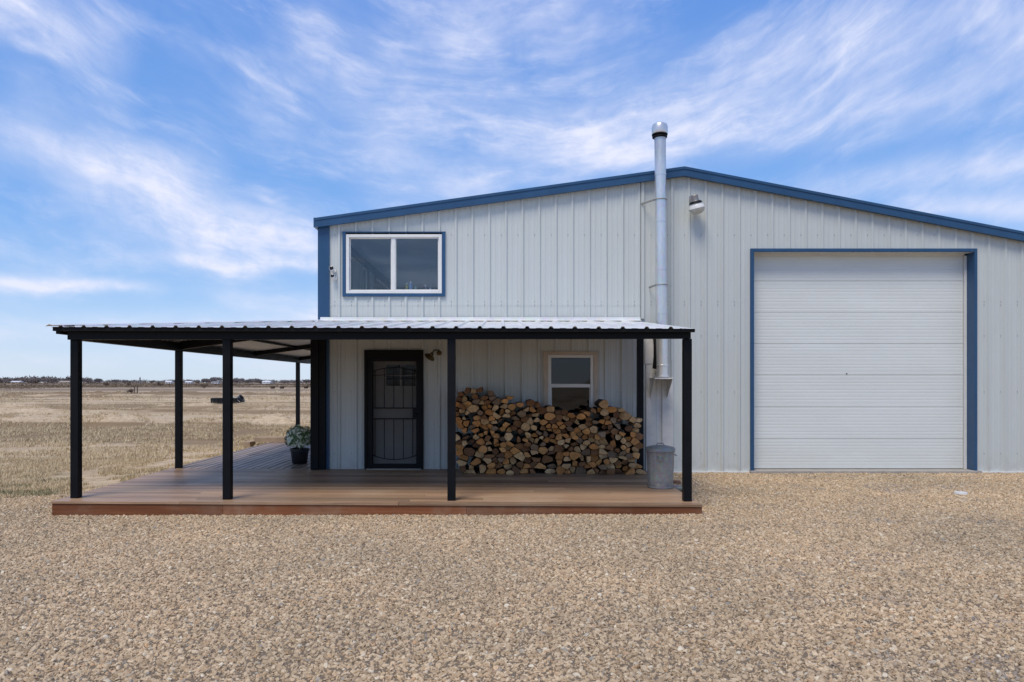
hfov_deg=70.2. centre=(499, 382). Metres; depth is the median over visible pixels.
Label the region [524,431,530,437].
firewood log
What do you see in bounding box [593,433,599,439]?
firewood log
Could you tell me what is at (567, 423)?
firewood log
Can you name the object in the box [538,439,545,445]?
firewood log
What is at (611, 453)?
firewood log
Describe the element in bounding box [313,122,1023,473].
metal workshop
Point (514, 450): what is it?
firewood log
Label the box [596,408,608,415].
firewood log
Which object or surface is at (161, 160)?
sky
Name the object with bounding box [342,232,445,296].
window
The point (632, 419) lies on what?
firewood log
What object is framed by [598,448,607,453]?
firewood log
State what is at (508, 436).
firewood log
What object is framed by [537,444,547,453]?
firewood log
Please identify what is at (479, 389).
firewood log
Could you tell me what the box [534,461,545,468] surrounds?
firewood log
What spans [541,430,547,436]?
firewood log
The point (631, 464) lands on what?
firewood log
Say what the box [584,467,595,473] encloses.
firewood log
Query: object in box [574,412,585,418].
firewood log
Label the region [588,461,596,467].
firewood log
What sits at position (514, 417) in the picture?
firewood log
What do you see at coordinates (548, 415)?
firewood log
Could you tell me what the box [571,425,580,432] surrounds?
firewood log
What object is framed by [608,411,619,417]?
firewood log
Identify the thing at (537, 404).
firewood log
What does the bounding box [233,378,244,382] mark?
bare tree
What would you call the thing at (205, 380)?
bare tree
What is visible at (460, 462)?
firewood log
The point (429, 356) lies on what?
wall lamp
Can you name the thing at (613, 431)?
firewood log
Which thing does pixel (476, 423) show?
firewood log
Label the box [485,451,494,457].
firewood log
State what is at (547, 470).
firewood log
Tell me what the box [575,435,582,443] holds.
firewood log
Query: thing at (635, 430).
firewood log
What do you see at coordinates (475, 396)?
firewood log
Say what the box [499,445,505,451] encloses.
firewood log
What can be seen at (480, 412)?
firewood log
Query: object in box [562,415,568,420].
firewood log
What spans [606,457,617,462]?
firewood log
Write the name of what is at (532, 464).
firewood log
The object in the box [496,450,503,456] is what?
firewood log
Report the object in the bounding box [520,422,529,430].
firewood log
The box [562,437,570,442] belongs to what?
firewood log
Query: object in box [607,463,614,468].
firewood log
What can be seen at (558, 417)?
firewood log
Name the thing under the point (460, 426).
firewood log
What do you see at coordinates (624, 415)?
firewood log
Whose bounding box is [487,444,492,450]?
firewood log
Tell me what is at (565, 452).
firewood log
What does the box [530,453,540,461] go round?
firewood log
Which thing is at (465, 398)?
firewood log
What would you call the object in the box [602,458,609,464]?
firewood log
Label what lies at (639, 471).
firewood log
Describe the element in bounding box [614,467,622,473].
firewood log
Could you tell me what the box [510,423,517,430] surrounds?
firewood log
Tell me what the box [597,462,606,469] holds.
firewood log
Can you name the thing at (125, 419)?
ground
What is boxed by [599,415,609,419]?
firewood log
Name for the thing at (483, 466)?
firewood log
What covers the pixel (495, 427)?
firewood log
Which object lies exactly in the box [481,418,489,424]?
firewood log
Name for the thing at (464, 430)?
firewood log
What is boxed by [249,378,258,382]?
bare tree
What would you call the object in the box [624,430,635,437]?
firewood log
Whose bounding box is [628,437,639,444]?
firewood log
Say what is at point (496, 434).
firewood log
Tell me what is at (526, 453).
firewood log
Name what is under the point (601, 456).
firewood log
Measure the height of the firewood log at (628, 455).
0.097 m
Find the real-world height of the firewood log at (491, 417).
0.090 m
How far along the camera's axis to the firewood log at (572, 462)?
12.29 m
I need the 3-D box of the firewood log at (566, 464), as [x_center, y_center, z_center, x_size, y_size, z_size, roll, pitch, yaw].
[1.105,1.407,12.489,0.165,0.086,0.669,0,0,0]
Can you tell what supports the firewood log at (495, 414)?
on the firewood log
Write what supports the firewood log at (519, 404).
on the firewood log at (521, 413)
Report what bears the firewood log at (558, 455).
on the firewood log at (558, 462)
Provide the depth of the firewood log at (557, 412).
12.21 m
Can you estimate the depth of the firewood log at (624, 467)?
12.33 m
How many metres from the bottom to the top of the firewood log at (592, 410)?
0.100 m
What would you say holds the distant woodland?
on the ground at (125, 419)
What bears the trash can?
on the wooden deck
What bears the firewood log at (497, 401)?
on the firewood log at (495, 408)
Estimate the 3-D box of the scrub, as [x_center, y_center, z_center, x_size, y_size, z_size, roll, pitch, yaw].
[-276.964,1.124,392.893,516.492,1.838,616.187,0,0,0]
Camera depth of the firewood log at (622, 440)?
12.21 m
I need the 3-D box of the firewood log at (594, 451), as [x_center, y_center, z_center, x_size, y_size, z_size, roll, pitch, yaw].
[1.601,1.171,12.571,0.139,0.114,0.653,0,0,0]
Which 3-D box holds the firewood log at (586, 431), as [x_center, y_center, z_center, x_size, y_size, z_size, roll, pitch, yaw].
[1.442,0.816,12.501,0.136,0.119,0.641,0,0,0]
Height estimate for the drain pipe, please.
0.112 m
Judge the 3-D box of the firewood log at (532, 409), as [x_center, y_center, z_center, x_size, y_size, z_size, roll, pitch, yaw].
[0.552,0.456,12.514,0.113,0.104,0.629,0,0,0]
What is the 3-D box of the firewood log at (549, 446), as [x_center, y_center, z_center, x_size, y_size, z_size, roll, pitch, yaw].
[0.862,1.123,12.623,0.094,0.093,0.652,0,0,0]
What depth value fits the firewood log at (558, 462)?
12.28 m
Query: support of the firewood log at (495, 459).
on the firewood log at (491, 465)
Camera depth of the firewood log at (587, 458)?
12.23 m
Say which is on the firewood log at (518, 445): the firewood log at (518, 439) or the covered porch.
the firewood log at (518, 439)
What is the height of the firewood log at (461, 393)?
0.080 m
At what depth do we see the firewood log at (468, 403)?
12.24 m
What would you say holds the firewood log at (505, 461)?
on the firewood log at (507, 466)
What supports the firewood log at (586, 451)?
on the firewood log at (587, 458)
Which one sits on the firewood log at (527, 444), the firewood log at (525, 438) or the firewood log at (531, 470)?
the firewood log at (525, 438)
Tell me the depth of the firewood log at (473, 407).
12.17 m
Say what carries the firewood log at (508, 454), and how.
on the firewood log at (505, 461)
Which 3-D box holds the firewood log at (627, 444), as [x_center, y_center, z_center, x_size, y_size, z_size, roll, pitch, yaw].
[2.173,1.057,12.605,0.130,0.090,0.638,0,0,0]
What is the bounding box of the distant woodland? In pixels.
[0,375,309,383]
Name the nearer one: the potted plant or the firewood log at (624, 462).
the firewood log at (624, 462)
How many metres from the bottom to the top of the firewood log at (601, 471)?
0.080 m
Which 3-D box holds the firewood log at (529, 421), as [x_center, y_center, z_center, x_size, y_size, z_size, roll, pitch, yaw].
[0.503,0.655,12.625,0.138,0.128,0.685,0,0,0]
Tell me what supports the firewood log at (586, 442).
on the firewood log at (582, 446)
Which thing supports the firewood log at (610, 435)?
on the firewood log at (611, 442)
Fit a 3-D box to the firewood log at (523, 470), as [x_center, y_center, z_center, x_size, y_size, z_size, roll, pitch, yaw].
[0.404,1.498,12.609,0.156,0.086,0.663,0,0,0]
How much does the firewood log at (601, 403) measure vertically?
0.155 m
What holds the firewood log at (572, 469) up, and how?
on the wooden deck
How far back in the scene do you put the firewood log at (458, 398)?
12.32 m
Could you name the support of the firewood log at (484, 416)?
on the firewood log at (485, 421)
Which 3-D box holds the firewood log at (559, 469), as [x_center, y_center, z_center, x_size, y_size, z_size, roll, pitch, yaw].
[1.018,1.474,12.536,0.156,0.144,0.674,0,0,0]
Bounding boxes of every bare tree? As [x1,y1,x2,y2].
[201,378,210,382]
[210,377,222,381]
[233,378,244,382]
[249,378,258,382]
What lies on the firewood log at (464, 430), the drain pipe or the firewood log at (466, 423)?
the firewood log at (466, 423)
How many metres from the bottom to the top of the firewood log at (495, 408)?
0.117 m
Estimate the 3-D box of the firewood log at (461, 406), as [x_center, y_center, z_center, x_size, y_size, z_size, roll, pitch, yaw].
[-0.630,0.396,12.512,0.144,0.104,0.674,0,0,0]
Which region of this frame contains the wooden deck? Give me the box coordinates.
[51,442,701,515]
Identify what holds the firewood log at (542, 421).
on the firewood log at (541, 427)
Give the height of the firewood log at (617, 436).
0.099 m
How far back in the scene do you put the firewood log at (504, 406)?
12.33 m
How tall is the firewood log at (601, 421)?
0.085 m
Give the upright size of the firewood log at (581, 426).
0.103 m
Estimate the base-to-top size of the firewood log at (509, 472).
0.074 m
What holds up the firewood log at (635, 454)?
on the firewood log at (632, 459)
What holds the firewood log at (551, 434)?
on the firewood log
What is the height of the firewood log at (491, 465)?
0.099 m
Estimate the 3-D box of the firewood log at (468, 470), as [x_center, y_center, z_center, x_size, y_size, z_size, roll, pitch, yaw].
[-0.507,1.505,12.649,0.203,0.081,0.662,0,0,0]
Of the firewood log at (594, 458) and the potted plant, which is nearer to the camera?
the firewood log at (594, 458)
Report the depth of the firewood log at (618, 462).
12.22 m
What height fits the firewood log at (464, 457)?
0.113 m
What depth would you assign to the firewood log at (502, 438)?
12.34 m
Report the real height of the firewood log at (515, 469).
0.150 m
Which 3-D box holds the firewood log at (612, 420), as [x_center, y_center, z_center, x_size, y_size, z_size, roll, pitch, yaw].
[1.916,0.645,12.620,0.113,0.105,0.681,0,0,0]
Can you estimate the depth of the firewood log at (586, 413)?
12.26 m
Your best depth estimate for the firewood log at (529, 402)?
12.21 m
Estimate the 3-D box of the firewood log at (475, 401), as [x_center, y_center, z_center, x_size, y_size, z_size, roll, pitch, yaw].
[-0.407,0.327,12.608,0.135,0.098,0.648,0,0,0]
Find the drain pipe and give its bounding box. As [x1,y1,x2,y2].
[673,485,681,491]
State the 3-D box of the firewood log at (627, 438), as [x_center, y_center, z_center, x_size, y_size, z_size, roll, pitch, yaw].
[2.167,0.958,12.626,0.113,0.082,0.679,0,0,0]
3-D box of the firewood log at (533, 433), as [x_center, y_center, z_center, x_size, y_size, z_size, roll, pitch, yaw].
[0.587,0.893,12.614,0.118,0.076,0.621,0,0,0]
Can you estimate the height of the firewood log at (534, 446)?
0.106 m
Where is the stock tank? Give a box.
[210,398,236,403]
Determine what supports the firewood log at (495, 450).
on the firewood log at (500, 454)
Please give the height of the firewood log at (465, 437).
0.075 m
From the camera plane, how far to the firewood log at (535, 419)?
12.22 m
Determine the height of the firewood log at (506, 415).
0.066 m
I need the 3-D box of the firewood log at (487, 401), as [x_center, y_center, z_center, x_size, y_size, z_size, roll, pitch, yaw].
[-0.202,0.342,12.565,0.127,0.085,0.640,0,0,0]
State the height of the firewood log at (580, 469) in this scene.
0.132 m
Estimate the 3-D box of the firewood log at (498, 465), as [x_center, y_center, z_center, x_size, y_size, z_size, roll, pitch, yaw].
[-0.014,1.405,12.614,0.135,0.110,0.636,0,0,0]
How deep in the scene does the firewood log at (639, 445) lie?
12.26 m
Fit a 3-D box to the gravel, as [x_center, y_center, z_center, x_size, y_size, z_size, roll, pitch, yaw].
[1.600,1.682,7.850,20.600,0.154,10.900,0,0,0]
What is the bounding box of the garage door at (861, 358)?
[750,248,976,470]
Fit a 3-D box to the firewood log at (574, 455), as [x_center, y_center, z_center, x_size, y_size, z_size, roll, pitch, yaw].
[1.263,1.235,12.545,0.201,0.146,0.684,0,0,0]
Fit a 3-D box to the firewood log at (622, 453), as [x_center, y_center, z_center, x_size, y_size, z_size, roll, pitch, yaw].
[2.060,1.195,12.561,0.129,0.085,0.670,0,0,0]
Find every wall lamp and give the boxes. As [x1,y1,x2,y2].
[425,349,441,360]
[689,194,704,214]
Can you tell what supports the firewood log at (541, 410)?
on the firewood log
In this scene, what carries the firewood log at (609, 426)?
on the firewood log
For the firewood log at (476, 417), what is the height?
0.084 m
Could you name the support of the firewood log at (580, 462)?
on the firewood log at (580, 469)
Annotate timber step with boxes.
[242,436,286,447]
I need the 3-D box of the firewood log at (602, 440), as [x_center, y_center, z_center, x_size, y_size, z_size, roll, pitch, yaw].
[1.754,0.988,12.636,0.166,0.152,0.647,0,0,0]
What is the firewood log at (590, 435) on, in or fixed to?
on the firewood log
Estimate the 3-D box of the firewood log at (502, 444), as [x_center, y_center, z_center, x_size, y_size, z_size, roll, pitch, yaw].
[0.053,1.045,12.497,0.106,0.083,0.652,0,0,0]
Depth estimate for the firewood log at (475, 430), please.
12.28 m
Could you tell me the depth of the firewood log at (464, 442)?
12.20 m
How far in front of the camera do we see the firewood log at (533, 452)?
12.19 m
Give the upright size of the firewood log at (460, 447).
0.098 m
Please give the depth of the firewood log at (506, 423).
12.23 m
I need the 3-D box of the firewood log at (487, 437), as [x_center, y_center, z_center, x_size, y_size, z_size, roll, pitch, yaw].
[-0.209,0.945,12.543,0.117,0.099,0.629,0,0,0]
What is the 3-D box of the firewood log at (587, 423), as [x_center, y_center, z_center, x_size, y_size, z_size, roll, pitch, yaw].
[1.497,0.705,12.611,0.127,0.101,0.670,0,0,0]
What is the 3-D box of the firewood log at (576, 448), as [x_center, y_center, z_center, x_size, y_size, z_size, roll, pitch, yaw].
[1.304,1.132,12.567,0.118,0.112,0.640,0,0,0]
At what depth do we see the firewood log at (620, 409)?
12.24 m
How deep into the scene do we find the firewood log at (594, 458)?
12.32 m
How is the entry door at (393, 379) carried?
in the metal workshop
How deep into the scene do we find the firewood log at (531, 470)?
12.20 m
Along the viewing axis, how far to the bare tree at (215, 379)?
846.93 m
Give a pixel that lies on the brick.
(676, 481)
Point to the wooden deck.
(269, 478)
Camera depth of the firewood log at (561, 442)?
12.22 m
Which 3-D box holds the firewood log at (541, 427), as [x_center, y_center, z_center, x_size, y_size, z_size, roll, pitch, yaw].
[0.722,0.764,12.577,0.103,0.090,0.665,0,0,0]
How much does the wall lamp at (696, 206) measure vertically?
0.366 m
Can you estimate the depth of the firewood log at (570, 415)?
12.26 m
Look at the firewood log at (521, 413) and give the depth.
12.24 m
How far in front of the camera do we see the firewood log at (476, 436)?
12.25 m
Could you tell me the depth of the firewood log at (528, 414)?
12.32 m
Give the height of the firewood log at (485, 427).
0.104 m
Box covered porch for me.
[46,317,694,501]
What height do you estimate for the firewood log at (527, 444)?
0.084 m
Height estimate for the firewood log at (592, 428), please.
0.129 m
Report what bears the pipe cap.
in the gravel
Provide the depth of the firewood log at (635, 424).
12.26 m
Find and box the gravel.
[0,472,1023,681]
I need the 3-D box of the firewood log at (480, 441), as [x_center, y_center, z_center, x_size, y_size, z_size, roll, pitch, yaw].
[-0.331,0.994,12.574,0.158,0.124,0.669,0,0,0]
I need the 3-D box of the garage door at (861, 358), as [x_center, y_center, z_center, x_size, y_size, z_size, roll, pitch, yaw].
[6.479,-0.377,13.127,4.035,4.013,0.345,0,0,0]
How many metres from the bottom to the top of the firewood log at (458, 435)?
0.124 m
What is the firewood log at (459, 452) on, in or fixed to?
on the firewood log at (464, 457)
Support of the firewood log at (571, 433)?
on the firewood log
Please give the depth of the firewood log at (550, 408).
12.28 m
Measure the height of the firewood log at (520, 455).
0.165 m
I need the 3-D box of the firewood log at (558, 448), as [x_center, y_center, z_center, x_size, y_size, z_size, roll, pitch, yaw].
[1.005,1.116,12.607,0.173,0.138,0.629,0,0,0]
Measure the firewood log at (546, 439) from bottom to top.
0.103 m
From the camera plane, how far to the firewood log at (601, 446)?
12.28 m
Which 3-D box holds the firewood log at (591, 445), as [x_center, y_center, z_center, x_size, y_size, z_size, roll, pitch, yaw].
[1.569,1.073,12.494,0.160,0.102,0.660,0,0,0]
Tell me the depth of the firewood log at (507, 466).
12.34 m
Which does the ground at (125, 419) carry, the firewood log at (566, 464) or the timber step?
the timber step
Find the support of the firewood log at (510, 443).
on the firewood log at (514, 450)
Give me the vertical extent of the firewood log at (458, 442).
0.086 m
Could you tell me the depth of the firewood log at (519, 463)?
12.26 m
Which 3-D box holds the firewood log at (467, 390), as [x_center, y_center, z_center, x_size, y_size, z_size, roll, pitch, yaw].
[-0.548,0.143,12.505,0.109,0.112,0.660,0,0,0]
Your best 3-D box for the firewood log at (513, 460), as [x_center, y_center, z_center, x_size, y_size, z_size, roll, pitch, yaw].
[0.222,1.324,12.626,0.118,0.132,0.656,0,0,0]
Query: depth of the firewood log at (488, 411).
12.20 m
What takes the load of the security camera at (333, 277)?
attached to the metal workshop
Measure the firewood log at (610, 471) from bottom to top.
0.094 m
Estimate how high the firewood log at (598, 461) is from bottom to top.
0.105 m
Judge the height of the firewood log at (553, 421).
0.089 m
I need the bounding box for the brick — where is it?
[673,480,680,483]
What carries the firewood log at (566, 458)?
on the firewood log at (566, 464)
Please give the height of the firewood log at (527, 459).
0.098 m
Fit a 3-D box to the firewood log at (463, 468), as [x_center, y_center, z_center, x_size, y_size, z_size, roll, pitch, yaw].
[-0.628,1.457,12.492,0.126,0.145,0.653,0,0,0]
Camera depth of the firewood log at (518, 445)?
12.26 m
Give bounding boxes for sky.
[0,0,1023,382]
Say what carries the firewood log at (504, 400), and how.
on the firewood log at (504, 406)
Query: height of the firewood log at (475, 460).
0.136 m
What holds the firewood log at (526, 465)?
on the firewood log at (523, 470)
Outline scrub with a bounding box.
[0,383,309,393]
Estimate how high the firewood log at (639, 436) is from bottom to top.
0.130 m
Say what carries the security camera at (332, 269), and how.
attached to the metal workshop
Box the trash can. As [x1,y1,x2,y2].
[645,443,676,488]
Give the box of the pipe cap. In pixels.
[954,491,967,494]
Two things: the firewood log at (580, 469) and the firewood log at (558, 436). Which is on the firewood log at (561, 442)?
the firewood log at (558, 436)
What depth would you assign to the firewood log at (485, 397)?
12.29 m
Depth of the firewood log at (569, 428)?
12.22 m
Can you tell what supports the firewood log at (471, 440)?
on the firewood log
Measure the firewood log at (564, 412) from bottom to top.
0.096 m
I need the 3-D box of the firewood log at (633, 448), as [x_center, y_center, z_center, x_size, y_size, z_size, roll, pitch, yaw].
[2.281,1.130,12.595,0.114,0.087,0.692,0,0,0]
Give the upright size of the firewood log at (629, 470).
0.106 m
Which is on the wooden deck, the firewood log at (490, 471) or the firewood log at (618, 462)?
the firewood log at (490, 471)
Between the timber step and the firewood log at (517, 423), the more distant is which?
the timber step
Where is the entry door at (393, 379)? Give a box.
[364,350,423,469]
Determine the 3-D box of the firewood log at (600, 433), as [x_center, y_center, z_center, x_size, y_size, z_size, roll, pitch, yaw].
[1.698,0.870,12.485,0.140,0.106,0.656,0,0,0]
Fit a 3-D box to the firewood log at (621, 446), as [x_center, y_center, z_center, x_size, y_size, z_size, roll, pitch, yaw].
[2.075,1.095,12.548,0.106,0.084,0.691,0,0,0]
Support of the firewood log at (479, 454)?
on the firewood log at (475, 460)
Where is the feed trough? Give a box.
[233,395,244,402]
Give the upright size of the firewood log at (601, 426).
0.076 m
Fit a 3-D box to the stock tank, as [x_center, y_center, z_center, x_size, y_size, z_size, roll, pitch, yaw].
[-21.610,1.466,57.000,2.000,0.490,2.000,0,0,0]
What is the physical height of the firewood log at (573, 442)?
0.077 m
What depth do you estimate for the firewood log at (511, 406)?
12.29 m
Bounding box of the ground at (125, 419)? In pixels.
[0,383,466,507]
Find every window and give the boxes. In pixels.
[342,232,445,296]
[542,351,598,420]
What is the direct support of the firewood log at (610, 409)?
on the firewood log at (615, 414)
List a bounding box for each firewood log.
[456,396,462,402]
[456,432,461,440]
[456,438,462,444]
[456,444,464,449]
[456,447,464,455]
[456,458,467,465]
[457,423,464,428]
[458,391,465,395]
[458,402,466,408]
[459,454,468,460]
[459,464,467,472]
[461,426,468,433]
[462,396,468,401]
[462,433,469,439]
[462,439,467,445]
[463,400,472,407]
[463,419,470,426]
[464,387,471,393]
[464,445,475,455]
[464,466,476,473]
[467,404,479,411]
[468,437,474,442]
[470,456,481,465]
[471,426,479,433]
[472,393,478,398]
[472,398,480,403]
[472,419,480,426]
[473,414,481,419]
[473,432,479,439]
[474,448,484,458]
[476,387,483,392]
[476,436,484,444]
[477,409,483,415]
[478,442,487,452]
[479,460,486,472]
[480,395,488,399]
[480,424,488,429]
[481,413,488,418]
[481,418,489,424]
[483,456,491,463]
[484,399,491,404]
[484,433,490,440]
[485,408,492,414]
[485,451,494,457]
[485,467,495,473]
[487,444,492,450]
[487,462,495,467]
[489,415,494,420]
[491,424,498,430]
[492,397,500,404]
[492,405,498,411]
[492,411,500,418]
[492,431,499,437]
[492,446,498,455]
[492,456,497,462]
[495,461,502,468]
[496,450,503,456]
[497,466,504,473]
[499,434,506,441]
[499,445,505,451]
[500,403,507,408]
[500,440,505,446]
[501,398,507,403]
[502,412,509,417]
[502,458,508,463]
[503,420,509,427]
[503,460,511,469]
[504,431,512,440]
[504,450,512,457]
[506,440,513,446]
[506,468,513,474]
[508,403,515,410]
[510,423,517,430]
[510,446,520,453]
[510,456,516,464]
[511,415,519,420]
[512,420,521,427]
[512,463,519,474]
[513,451,524,460]
[514,441,522,448]
[516,402,523,406]
[516,434,520,442]
[516,459,523,467]
[517,409,525,417]
[520,416,527,422]
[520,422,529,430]
[520,467,527,472]
[521,436,527,441]
[521,446,529,451]
[522,440,530,446]
[523,451,530,456]
[523,460,530,467]
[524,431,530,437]
[524,457,530,462]
[525,399,535,405]
[526,412,532,417]
[526,417,533,424]
[529,406,535,412]
[529,447,537,454]
[529,458,537,467]
[529,468,535,473]
[530,424,536,429]
[530,431,537,436]
[530,441,538,449]
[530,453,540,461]
[532,417,539,421]
[533,401,540,407]
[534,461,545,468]
[535,406,546,413]
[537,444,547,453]
[538,423,545,429]
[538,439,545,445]
[539,418,547,424]
[540,454,552,462]
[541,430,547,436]
[542,412,554,419]
[542,435,549,442]
[543,464,555,473]
[544,405,554,412]
[545,461,555,467]
[546,443,553,450]
[547,418,556,423]
[548,431,554,437]
[550,427,560,433]
[552,443,563,451]
[553,413,561,420]
[553,433,561,439]
[553,452,563,459]
[554,409,561,414]
[554,457,561,465]
[554,462,564,473]
[555,439,564,444]
[559,408,567,414]
[561,460,570,468]
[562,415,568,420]
[562,420,571,425]
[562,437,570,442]
[562,448,569,455]
[563,456,570,460]
[565,425,572,430]
[566,412,575,417]
[567,430,575,436]
[567,449,580,459]
[569,439,578,445]
[569,457,576,465]
[569,465,574,472]
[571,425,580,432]
[571,445,580,452]
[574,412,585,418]
[574,422,586,429]
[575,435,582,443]
[575,464,585,473]
[576,458,586,465]
[577,442,586,449]
[580,410,589,415]
[580,447,590,454]
[581,419,591,426]
[581,427,589,434]
[581,438,589,444]
[583,455,590,462]
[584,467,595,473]
[586,407,595,413]
[586,442,598,448]
[587,432,594,437]
[587,446,598,454]
[588,425,596,432]
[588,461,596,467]
[590,455,598,461]
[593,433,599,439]
[594,399,607,408]
[594,418,604,423]
[594,443,604,448]
[595,458,601,464]
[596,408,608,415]
[596,429,605,436]
[596,466,605,473]
[597,423,606,428]
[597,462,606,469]
[598,437,607,444]
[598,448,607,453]
[598,454,607,458]
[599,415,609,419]
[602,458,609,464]
[604,424,612,429]
[604,448,617,456]
[605,437,615,447]
[605,443,613,449]
[606,406,616,412]
[606,433,613,439]
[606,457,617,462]
[606,468,614,474]
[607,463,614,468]
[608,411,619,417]
[609,416,616,423]
[609,428,618,434]
[612,423,620,428]
[613,447,625,455]
[613,460,621,464]
[614,434,621,439]
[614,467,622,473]
[615,407,625,411]
[615,437,625,443]
[615,442,626,449]
[616,457,627,464]
[618,411,631,419]
[620,424,631,431]
[620,464,627,470]
[621,441,631,446]
[621,465,634,474]
[622,435,630,440]
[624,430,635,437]
[624,452,631,458]
[626,416,635,422]
[626,462,635,468]
[627,457,635,461]
[628,422,640,427]
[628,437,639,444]
[629,445,638,451]
[629,450,639,458]
[632,427,638,432]
[632,442,643,448]
[634,432,643,439]
[635,468,645,473]
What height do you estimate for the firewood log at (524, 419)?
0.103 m
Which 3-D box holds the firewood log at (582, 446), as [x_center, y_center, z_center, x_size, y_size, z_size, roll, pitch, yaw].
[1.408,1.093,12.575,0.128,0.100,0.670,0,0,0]
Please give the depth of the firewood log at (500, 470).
12.22 m
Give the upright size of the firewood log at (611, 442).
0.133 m
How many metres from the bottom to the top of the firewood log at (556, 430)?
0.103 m
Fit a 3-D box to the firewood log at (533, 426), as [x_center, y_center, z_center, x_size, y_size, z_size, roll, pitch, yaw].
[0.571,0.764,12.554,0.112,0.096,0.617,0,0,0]
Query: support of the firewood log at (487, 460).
on the firewood log at (491, 465)
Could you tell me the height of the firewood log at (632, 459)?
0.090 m
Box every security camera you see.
[329,266,335,272]
[330,274,336,280]
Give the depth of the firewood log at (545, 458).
12.35 m
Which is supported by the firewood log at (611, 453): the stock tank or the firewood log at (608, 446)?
the firewood log at (608, 446)
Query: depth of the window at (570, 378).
13.01 m
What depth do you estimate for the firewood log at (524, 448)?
12.26 m
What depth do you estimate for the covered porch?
9.70 m
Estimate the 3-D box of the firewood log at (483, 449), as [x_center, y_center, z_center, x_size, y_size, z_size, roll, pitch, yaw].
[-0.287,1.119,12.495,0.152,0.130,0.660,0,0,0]
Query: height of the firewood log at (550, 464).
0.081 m
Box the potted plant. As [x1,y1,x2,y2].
[284,424,309,463]
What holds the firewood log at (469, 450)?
on the firewood log at (464, 457)

